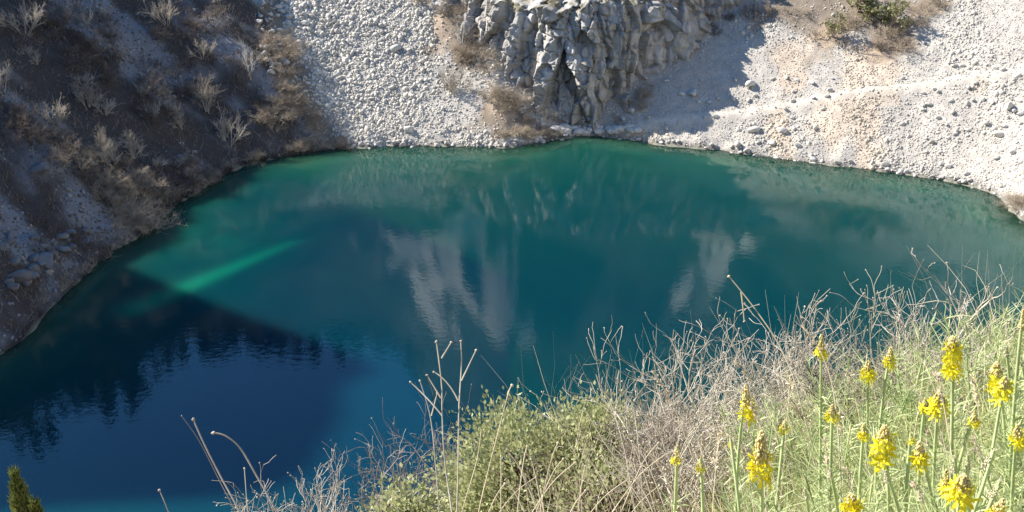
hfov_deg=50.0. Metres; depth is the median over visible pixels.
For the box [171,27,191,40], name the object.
brush
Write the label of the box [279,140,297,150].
brush
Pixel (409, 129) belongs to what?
boulder
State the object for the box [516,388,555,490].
bare shrub
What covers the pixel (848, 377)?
dry stalk
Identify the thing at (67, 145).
brush
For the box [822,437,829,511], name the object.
dry stalk
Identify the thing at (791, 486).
grass
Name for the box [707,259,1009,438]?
bare shrub
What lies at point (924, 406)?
yellow asphodel
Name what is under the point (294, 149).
brush
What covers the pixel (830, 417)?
yellow asphodel
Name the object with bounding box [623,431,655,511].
dry stalk
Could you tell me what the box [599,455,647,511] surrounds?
dry stalk
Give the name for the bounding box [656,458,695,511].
dry stalk
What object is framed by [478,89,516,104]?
brush
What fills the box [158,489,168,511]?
dry stalk
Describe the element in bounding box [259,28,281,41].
brush
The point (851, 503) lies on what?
yellow asphodel
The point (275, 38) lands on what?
brush
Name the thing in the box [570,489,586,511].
dry stalk
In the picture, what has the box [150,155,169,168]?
bare shrub
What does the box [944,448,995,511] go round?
yellow asphodel
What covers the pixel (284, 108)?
brush
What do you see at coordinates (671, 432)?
bare shrub
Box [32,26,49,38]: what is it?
brush
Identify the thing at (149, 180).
brush
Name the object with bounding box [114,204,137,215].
brush
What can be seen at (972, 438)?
dry stalk
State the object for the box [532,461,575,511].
dry stalk
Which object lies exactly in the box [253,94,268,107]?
brush
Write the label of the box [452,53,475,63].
brush
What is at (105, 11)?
bare shrub
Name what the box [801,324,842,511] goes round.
dry stalk
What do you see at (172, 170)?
brush
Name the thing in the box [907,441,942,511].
yellow asphodel
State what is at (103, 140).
bare shrub
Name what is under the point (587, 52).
rock cliff
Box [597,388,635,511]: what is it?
dry stalk
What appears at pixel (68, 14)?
bare shrub
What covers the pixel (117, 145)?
bare shrub
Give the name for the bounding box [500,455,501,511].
dry stalk
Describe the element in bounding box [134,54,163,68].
brush
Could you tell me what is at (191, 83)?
bare shrub
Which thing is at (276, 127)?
brush
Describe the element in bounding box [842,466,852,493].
dry stalk
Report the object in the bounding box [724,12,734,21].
brush
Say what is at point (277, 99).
brush
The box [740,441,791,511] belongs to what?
dry stalk
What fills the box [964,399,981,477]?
dry stalk
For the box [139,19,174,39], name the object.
brush
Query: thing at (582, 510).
dry grass
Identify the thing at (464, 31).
bare tree
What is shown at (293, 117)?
brush
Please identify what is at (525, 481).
dry stalk
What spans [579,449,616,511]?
dry stalk
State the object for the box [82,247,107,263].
brush
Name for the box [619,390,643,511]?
dry stalk
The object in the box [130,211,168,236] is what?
brush
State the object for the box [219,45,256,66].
brush
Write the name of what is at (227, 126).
bare shrub
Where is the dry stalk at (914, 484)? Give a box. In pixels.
[909,480,926,510]
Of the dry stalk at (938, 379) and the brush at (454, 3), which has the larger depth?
the brush at (454, 3)
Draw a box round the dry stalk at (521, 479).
[517,445,527,511]
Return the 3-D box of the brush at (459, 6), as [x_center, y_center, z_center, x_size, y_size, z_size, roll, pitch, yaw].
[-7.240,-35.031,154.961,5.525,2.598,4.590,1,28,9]
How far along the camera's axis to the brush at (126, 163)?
120.21 m
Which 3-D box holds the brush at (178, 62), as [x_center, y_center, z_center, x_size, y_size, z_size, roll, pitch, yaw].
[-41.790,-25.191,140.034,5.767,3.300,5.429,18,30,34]
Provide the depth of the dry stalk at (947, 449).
2.62 m
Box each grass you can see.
[447,242,1023,511]
[627,287,1023,511]
[688,385,1004,511]
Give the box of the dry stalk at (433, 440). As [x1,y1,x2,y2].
[419,380,439,511]
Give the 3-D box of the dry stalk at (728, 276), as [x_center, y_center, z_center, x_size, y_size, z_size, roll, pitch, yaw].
[0.898,0.566,3.514,0.049,0.911,0.606,-20,31,-37]
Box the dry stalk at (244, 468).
[243,467,247,511]
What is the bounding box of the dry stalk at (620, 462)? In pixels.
[585,408,652,511]
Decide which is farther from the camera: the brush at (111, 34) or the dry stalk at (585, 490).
the brush at (111, 34)
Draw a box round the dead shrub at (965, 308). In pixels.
[894,248,1019,374]
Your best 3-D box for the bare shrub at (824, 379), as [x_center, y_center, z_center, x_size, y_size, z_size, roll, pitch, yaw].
[1.210,0.670,3.948,0.543,0.840,0.744,9,25,19]
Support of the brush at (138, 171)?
on the terrain at (26, 184)
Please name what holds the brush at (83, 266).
on the terrain at (26, 184)
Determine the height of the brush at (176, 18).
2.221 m
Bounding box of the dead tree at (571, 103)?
[565,91,575,114]
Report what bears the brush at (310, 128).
on the terrain at (26, 184)
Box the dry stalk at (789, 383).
[780,373,793,504]
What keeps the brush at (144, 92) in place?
on the terrain at (26, 184)
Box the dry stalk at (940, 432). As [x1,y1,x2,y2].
[933,390,943,500]
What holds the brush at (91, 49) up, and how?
on the terrain at (26, 184)
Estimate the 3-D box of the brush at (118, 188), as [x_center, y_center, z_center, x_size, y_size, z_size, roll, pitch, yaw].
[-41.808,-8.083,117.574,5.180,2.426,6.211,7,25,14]
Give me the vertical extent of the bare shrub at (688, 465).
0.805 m
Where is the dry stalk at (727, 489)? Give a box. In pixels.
[721,482,746,511]
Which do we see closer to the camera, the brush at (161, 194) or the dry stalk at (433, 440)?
the dry stalk at (433, 440)
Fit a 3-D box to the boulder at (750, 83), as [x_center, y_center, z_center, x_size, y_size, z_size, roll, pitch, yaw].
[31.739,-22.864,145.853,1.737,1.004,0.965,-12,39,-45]
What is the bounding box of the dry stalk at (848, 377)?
[845,369,871,506]
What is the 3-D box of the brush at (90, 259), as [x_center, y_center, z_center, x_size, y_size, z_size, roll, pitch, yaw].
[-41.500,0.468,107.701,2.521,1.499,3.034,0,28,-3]
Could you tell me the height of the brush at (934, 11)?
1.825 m
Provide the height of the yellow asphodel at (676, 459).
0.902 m
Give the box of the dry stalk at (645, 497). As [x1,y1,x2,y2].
[632,484,659,511]
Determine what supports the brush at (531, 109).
on the terrain at (26, 184)
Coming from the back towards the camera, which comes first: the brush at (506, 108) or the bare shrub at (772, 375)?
the brush at (506, 108)
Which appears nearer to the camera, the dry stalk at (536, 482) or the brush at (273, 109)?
the dry stalk at (536, 482)
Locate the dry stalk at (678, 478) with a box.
[646,451,700,508]
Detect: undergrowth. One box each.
[0,0,333,349]
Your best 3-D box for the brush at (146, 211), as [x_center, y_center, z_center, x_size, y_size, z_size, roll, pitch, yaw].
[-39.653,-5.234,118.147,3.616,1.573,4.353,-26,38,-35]
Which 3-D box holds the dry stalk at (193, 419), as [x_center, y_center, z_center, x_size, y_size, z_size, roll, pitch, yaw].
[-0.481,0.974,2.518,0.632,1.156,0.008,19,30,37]
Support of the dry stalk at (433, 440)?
on the terrain at (26, 184)
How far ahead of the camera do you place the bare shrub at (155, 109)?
130.59 m
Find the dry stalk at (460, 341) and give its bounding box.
[433,340,476,511]
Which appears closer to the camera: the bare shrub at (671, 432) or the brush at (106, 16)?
the bare shrub at (671, 432)
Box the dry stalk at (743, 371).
[734,360,800,511]
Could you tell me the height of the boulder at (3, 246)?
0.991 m
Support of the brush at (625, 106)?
on the terrain at (26, 184)
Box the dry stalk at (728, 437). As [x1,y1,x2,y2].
[725,433,764,495]
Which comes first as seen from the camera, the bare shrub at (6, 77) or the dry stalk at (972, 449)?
the dry stalk at (972, 449)
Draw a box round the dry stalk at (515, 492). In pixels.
[499,476,536,511]
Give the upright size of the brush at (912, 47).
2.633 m
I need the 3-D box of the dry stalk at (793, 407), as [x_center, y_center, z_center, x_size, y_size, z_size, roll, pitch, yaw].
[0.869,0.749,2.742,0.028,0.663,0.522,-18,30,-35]
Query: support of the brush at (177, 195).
on the terrain at (26, 184)
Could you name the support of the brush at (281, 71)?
on the terrain at (26, 184)
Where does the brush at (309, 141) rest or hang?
on the terrain at (26, 184)
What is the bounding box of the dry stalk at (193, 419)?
[192,418,239,511]
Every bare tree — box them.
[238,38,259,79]
[450,15,472,44]
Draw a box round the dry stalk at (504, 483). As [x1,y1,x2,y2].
[489,482,505,511]
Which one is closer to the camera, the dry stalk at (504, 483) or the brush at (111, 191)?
the dry stalk at (504, 483)
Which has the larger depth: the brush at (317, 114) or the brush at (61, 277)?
the brush at (317, 114)
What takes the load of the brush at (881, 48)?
on the terrain at (26, 184)
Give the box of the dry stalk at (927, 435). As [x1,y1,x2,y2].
[922,427,930,509]
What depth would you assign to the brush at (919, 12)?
145.56 m
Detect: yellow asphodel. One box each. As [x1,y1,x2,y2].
[649,445,694,511]
[695,456,719,511]
[708,385,764,511]
[725,437,751,511]
[737,430,777,511]
[764,419,804,511]
[782,334,849,511]
[795,404,856,511]
[802,487,809,511]
[812,468,839,511]
[832,423,880,511]
[836,360,894,511]
[837,493,864,511]
[840,346,913,510]
[868,424,915,511]
[872,432,926,511]
[875,470,900,511]
[896,397,944,511]
[901,391,959,511]
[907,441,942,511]
[908,335,983,511]
[910,410,981,510]
[930,469,953,511]
[936,473,982,511]
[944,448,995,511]
[950,455,981,507]
[964,452,994,511]
[969,309,1023,510]
[970,375,1014,511]
[971,346,1023,504]
[976,423,1023,511]
[977,361,1023,508]
[985,479,1001,510]
[985,498,1007,511]
[1006,356,1023,467]
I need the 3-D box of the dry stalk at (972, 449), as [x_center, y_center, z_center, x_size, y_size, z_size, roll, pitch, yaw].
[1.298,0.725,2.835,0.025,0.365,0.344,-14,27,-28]
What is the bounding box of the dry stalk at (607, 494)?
[591,479,627,511]
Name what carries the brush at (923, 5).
on the terrain at (26, 184)
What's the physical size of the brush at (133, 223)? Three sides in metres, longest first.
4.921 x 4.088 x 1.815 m
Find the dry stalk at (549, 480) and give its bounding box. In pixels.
[536,458,563,511]
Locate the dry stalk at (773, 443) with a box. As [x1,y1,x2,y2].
[765,437,775,511]
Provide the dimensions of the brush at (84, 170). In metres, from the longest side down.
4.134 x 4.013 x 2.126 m
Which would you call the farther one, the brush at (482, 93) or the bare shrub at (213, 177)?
the brush at (482, 93)
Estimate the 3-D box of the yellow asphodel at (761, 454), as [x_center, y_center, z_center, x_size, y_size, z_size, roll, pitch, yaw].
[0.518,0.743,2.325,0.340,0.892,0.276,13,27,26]
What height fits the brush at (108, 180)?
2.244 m
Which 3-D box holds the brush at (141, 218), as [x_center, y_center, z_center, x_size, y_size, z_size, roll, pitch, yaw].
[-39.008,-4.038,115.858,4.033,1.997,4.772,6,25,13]
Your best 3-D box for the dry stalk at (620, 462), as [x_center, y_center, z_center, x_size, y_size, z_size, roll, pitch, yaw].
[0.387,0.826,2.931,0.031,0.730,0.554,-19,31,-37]
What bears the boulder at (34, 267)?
on the terrain at (26, 184)
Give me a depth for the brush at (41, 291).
99.72 m
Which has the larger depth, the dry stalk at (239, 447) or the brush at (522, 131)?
the brush at (522, 131)
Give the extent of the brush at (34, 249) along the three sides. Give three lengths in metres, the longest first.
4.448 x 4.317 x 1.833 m
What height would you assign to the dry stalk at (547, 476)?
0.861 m
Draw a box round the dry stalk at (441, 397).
[409,340,452,511]
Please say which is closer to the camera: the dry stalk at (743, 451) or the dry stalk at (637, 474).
the dry stalk at (743, 451)
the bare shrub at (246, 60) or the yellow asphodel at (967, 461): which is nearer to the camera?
the yellow asphodel at (967, 461)
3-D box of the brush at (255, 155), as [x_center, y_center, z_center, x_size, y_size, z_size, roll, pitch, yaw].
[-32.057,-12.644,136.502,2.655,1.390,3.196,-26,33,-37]
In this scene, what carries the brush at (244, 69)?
on the terrain at (26, 184)
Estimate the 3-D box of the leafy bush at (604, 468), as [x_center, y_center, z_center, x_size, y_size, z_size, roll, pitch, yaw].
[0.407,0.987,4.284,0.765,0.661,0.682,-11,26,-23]
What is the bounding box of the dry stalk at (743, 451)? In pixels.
[741,447,753,511]
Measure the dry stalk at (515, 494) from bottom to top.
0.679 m
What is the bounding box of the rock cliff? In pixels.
[430,0,741,131]
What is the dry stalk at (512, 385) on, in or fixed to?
on the terrain at (26, 184)
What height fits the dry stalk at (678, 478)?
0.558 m
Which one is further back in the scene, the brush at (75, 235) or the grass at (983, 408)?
the brush at (75, 235)
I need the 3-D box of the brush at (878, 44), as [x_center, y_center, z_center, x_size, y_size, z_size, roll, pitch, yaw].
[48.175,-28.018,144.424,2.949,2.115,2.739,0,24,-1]
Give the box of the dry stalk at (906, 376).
[893,361,946,456]
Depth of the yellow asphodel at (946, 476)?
1.96 m
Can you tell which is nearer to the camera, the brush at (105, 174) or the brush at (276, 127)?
the brush at (105, 174)
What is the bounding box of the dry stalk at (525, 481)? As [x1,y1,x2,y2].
[506,449,537,511]
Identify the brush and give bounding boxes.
[0,9,21,24]
[0,19,24,34]
[0,111,29,124]
[0,120,24,138]
[0,126,29,147]
[3,104,52,128]
[4,94,28,115]
[7,99,43,120]
[13,0,76,19]
[14,122,43,136]
[18,124,56,145]
[19,125,52,145]
[19,230,65,252]
[24,208,56,225]
[26,10,57,24]
[27,3,66,28]
[28,24,65,41]
[29,6,52,24]
[30,143,68,163]
[32,5,75,28]
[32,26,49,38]
[32,284,52,303]
[39,226,66,242]
[41,0,86,21]
[41,142,81,166]
[42,245,65,261]
[43,124,79,144]
[46,269,74,285]
[50,22,82,36]
[62,28,82,41]
[62,136,83,148]
[63,30,104,51]
[65,150,107,171]
[69,229,85,242]
[70,28,104,45]
[70,156,98,179]
[71,233,106,249]
[71,261,87,273]
[73,37,105,58]
[73,149,96,158]
[76,47,105,60]
[79,6,105,23]
[80,252,102,269]
[82,56,113,78]
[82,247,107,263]
[83,183,115,201]
[84,212,141,245]
[89,165,121,184]
[94,242,117,259]
[95,15,124,38]
[95,165,131,188]
[95,184,126,204]
[98,24,123,46]
[98,40,134,66]
[99,237,123,252]
[100,12,120,25]
[101,185,134,206]
[102,202,125,215]
[103,169,137,194]
[103,190,148,218]
[106,150,133,167]
[107,232,132,243]
[112,181,140,198]
[112,204,161,228]
[113,184,129,198]
[113,202,151,221]
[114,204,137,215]
[118,186,145,209]
[120,213,149,228]
[121,209,142,230]
[123,209,151,229]
[123,209,155,231]
[124,79,170,103]
[124,170,150,183]
[126,70,152,85]
[126,95,170,117]
[126,166,148,184]
[130,167,168,192]
[130,174,152,192]
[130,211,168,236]
[131,166,167,192]
[133,176,156,191]
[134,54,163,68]
[135,66,176,91]
[135,189,161,209]
[136,194,158,208]
[138,107,165,126]
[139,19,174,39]
[139,200,156,216]
[140,162,162,172]
[144,210,158,225]
[145,143,201,177]
[148,207,188,233]
[149,184,171,195]
[149,186,169,199]
[149,201,174,218]
[150,101,185,120]
[151,84,170,100]
[158,179,185,192]
[160,45,176,53]
[160,172,187,188]
[165,160,200,185]
[167,72,219,94]
[167,83,187,95]
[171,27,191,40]
[171,189,186,199]
[172,14,194,27]
[174,50,203,71]
[174,73,222,97]
[174,153,192,168]
[175,147,206,169]
[175,183,191,195]
[176,168,208,195]
[178,16,197,28]
[181,16,204,34]
[182,157,217,176]
[184,4,230,22]
[189,185,200,196]
[192,84,228,102]
[193,23,222,35]
[196,51,218,65]
[198,174,214,185]
[201,158,232,181]
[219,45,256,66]
[220,158,241,167]
[224,63,264,84]
[237,104,292,123]
[240,45,283,65]
[243,146,262,159]
[246,147,263,159]
[250,37,279,49]
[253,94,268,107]
[253,109,275,123]
[255,29,281,45]
[256,103,279,115]
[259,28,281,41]
[262,95,287,105]
[262,101,281,113]
[262,105,281,111]
[264,41,294,57]
[264,90,302,108]
[267,34,298,51]
[267,75,291,94]
[267,123,289,131]
[270,45,301,60]
[270,91,317,107]
[271,88,306,106]
[271,106,300,120]
[272,59,298,75]
[273,82,298,94]
[275,103,291,112]
[277,26,295,38]
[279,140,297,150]
[280,38,312,58]
[280,103,310,119]
[281,42,300,52]
[283,36,300,47]
[283,61,302,76]
[284,80,304,93]
[284,95,312,109]
[284,141,309,151]
[289,136,311,148]
[291,102,311,113]
[298,104,324,120]
[299,135,316,149]
[302,117,323,125]
[305,115,326,129]
[310,138,331,147]
[325,136,345,148]
[338,140,353,151]
[425,1,466,15]
[442,0,465,9]
[448,5,466,16]
[448,13,471,24]
[448,23,477,37]
[451,40,473,55]
[451,43,476,55]
[452,2,465,16]
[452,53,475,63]
[453,42,488,60]
[455,42,478,59]
[462,35,486,49]
[470,87,495,99]
[471,43,499,59]
[471,58,503,76]
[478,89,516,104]
[481,126,508,140]
[483,77,513,94]
[492,83,531,102]
[492,95,527,109]
[493,102,511,113]
[496,129,512,137]
[499,91,520,100]
[500,100,526,113]
[509,123,531,134]
[515,92,533,104]
[515,110,534,121]
[520,128,534,142]
[522,106,536,113]
[522,114,543,127]
[523,128,540,141]
[538,109,562,120]
[550,126,563,135]
[610,116,628,124]
[614,100,635,110]
[637,86,656,97]
[639,86,655,97]
[711,27,722,36]
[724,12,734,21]
[736,5,763,19]
[737,2,765,17]
[759,0,781,13]
[782,4,801,14]
[796,7,812,14]
[798,25,836,39]
[834,35,856,47]
[842,19,860,30]
[844,12,877,27]
[846,34,875,53]
[869,37,885,50]
[875,40,899,53]
[876,27,900,38]
[877,19,903,36]
[883,31,910,47]
[884,34,922,51]
[905,5,932,17]
[908,14,928,24]
[911,0,932,10]
[912,17,934,26]
[920,6,940,14]
[928,0,951,7]
[994,198,1009,207]
[1001,189,1020,202]
[1004,194,1023,210]
[1005,195,1023,205]
[1007,194,1023,209]
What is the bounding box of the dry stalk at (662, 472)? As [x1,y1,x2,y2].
[638,444,682,511]
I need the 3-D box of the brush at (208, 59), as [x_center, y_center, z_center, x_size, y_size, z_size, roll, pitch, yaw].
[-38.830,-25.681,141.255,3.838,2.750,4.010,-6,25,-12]
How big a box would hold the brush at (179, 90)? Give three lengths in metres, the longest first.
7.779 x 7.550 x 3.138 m
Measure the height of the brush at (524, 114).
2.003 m
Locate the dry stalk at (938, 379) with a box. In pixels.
[932,371,956,510]
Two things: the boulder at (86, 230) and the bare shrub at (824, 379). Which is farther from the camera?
the boulder at (86, 230)
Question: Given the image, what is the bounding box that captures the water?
[0,139,1023,511]
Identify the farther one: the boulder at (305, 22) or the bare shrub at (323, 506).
the boulder at (305, 22)
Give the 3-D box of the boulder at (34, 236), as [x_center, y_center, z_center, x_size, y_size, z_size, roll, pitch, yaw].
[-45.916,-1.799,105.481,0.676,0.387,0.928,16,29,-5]
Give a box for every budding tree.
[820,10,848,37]
[846,0,865,12]
[856,0,882,20]
[857,0,895,24]
[880,0,912,30]
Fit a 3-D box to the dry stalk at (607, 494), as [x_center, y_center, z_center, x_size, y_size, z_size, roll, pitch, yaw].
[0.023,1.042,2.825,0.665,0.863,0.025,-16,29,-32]
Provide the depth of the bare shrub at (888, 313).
4.37 m
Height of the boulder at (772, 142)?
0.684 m
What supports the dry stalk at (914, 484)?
on the terrain at (26, 184)
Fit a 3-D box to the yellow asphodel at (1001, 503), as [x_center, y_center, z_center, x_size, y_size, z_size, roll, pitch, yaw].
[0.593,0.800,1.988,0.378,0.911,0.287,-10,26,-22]
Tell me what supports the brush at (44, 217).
on the terrain at (26, 184)
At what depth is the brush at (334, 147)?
141.60 m
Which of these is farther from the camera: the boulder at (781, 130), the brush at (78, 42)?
the boulder at (781, 130)
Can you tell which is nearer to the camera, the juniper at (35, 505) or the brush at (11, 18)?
the juniper at (35, 505)
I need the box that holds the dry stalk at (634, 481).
[612,454,665,511]
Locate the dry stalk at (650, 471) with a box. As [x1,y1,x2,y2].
[631,440,665,511]
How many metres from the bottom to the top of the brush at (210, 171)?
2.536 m
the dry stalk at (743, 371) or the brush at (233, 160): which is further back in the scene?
the brush at (233, 160)
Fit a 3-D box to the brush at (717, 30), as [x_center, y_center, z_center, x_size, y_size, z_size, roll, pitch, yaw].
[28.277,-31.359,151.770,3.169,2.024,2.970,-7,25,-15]
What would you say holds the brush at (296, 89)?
on the terrain at (26, 184)
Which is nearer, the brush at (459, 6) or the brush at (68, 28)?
the brush at (68, 28)
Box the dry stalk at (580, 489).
[578,465,585,511]
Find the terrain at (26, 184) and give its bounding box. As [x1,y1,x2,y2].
[0,0,1023,504]
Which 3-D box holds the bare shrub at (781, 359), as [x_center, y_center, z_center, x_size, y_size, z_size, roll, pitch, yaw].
[1.268,0.581,4.522,0.983,0.943,1.043,0,24,0]
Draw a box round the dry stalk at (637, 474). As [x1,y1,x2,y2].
[621,442,658,511]
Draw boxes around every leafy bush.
[350,461,458,511]
[403,385,625,511]
[453,442,533,511]
[516,432,698,511]
[519,380,649,508]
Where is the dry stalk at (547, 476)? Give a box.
[540,442,558,511]
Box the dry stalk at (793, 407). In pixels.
[789,401,850,491]
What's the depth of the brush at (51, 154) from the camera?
112.17 m
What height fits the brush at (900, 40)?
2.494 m
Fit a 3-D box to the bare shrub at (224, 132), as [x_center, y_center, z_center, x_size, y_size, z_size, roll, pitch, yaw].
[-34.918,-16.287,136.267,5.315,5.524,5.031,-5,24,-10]
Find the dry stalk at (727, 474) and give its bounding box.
[709,457,756,508]
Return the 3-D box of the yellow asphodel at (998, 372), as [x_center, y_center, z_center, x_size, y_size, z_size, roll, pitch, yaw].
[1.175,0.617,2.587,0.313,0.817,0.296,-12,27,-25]
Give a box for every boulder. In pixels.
[0,241,8,250]
[3,237,15,244]
[4,278,13,282]
[6,230,13,238]
[6,282,18,290]
[7,268,32,282]
[10,256,20,266]
[21,281,29,286]
[28,253,38,262]
[28,263,40,272]
[29,162,49,173]
[30,234,37,239]
[31,271,38,280]
[35,252,52,269]
[38,260,46,266]
[55,246,71,253]
[56,232,68,239]
[66,229,75,234]
[68,243,76,249]
[81,228,90,233]
[258,0,265,5]
[274,4,281,8]
[282,59,289,65]
[284,14,292,19]
[289,62,300,67]
[301,20,308,25]
[302,1,306,7]
[390,44,401,52]
[404,126,413,132]
[627,107,634,112]
[688,90,696,96]
[745,80,755,86]
[746,126,760,132]
[769,139,775,144]
[776,127,786,132]
[993,130,1003,137]
[1004,101,1012,109]
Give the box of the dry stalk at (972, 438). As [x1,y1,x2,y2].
[969,435,983,463]
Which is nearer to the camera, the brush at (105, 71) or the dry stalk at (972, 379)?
the dry stalk at (972, 379)
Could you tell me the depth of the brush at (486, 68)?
148.28 m
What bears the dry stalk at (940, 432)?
on the terrain at (26, 184)
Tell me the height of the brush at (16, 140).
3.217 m
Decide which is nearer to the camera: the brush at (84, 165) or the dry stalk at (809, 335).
the dry stalk at (809, 335)
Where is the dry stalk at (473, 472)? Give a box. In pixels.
[462,430,481,511]
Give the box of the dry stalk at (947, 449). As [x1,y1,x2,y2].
[931,430,949,455]
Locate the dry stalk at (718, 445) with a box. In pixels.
[712,431,722,511]
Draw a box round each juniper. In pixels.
[6,464,30,511]
[27,495,46,511]
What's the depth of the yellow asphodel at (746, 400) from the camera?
2.65 m
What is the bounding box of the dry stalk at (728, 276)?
[727,275,827,505]
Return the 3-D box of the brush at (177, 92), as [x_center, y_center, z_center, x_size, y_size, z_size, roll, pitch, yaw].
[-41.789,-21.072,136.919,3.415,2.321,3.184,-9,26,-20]
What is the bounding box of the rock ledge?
[550,123,641,135]
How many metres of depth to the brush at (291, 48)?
147.59 m
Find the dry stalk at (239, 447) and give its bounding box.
[211,431,276,511]
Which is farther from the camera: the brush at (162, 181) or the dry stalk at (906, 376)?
the brush at (162, 181)
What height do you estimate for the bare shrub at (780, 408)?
0.791 m
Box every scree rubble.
[0,0,331,344]
[258,0,585,148]
[574,0,1023,217]
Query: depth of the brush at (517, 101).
145.22 m
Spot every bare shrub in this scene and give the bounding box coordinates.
[0,1,46,35]
[0,60,12,96]
[17,44,33,57]
[28,49,40,64]
[37,96,68,125]
[62,5,78,22]
[67,72,101,85]
[67,72,102,108]
[74,2,92,27]
[77,89,110,104]
[86,124,111,151]
[88,97,123,115]
[88,139,103,153]
[93,8,108,18]
[93,145,110,160]
[96,144,116,161]
[99,147,123,165]
[107,136,127,151]
[122,130,147,158]
[124,167,147,179]
[131,83,149,95]
[135,98,164,118]
[137,0,180,25]
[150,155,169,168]
[160,97,175,110]
[161,80,174,97]
[167,106,184,128]
[168,154,188,167]
[170,80,204,95]
[184,38,217,58]
[184,164,198,178]
[189,74,225,112]
[205,170,223,183]
[211,103,251,146]
[212,418,409,511]
[215,447,350,511]
[220,111,232,130]
[292,448,447,511]
[323,417,470,511]
[363,380,521,511]
[438,62,473,95]
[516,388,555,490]
[518,312,842,502]
[583,289,864,507]
[583,315,806,510]
[589,353,791,511]
[593,361,716,511]
[615,374,741,511]
[670,352,842,508]
[692,299,953,438]
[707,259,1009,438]
[723,290,852,439]
[772,313,942,461]
[781,300,942,469]
[829,285,1023,400]
[840,326,982,426]
[905,316,1022,449]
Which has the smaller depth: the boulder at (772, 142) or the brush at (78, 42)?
the brush at (78, 42)
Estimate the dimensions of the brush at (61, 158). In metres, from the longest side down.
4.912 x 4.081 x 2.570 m
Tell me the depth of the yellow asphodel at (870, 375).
2.92 m
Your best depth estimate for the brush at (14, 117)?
113.68 m
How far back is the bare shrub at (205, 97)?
137.18 m
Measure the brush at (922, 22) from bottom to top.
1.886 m
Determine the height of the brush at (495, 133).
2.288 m
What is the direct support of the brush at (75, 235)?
on the terrain at (26, 184)
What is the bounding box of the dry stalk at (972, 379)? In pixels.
[969,374,988,501]
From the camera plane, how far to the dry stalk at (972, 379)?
2.61 m
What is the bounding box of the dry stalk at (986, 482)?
[982,462,991,502]
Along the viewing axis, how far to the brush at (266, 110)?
139.85 m
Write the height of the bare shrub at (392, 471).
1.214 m
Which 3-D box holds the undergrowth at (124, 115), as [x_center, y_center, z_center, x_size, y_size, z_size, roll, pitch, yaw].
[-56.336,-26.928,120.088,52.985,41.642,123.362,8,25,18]
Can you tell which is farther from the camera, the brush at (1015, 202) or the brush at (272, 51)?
the brush at (272, 51)
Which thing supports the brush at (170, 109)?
on the terrain at (26, 184)
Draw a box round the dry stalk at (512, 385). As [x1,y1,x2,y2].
[478,384,513,511]
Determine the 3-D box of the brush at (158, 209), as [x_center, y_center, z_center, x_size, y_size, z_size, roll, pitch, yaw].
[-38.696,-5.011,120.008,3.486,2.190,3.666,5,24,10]
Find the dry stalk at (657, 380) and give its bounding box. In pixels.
[651,370,709,511]
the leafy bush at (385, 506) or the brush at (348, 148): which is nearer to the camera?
the leafy bush at (385, 506)
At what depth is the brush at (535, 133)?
143.73 m
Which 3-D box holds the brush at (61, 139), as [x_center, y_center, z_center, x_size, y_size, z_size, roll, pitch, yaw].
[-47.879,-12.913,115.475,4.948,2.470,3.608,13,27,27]
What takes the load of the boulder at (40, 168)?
on the terrain at (26, 184)
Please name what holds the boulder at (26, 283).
on the terrain at (26, 184)
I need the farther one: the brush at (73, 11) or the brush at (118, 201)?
the brush at (73, 11)
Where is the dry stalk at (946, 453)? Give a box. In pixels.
[932,412,953,511]
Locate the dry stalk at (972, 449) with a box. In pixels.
[970,446,996,476]
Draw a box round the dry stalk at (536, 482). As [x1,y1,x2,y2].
[530,458,541,511]
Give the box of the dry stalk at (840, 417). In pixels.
[836,412,843,511]
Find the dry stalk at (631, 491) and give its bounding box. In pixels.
[613,474,645,511]
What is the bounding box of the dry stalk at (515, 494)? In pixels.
[504,479,523,511]
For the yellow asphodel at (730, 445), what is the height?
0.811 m
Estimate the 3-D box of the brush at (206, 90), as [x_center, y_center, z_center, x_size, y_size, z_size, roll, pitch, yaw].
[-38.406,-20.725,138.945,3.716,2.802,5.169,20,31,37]
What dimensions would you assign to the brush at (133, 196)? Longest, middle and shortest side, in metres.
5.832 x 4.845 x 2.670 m
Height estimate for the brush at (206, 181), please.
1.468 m
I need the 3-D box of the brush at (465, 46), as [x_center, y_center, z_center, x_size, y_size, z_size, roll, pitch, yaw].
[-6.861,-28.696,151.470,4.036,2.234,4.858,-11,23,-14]
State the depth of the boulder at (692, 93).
146.25 m
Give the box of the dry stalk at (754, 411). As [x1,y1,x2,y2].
[749,400,779,510]
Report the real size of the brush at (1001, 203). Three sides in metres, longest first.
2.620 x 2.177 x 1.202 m
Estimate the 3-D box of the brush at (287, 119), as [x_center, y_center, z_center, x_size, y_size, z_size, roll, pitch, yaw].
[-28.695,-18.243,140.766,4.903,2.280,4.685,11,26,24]
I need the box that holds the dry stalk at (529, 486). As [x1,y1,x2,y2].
[509,454,539,511]
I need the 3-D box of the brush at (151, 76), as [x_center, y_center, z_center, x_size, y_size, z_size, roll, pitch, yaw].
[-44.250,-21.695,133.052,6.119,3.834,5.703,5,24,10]
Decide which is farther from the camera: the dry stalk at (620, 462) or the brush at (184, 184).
the brush at (184, 184)
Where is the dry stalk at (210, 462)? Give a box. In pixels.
[181,415,235,511]
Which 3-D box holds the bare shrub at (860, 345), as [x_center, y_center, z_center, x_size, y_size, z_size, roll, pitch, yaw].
[1.496,0.662,4.330,1.144,0.941,0.999,5,24,11]
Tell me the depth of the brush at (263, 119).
139.51 m
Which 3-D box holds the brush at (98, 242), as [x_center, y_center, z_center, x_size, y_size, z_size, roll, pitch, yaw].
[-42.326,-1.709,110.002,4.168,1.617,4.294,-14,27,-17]

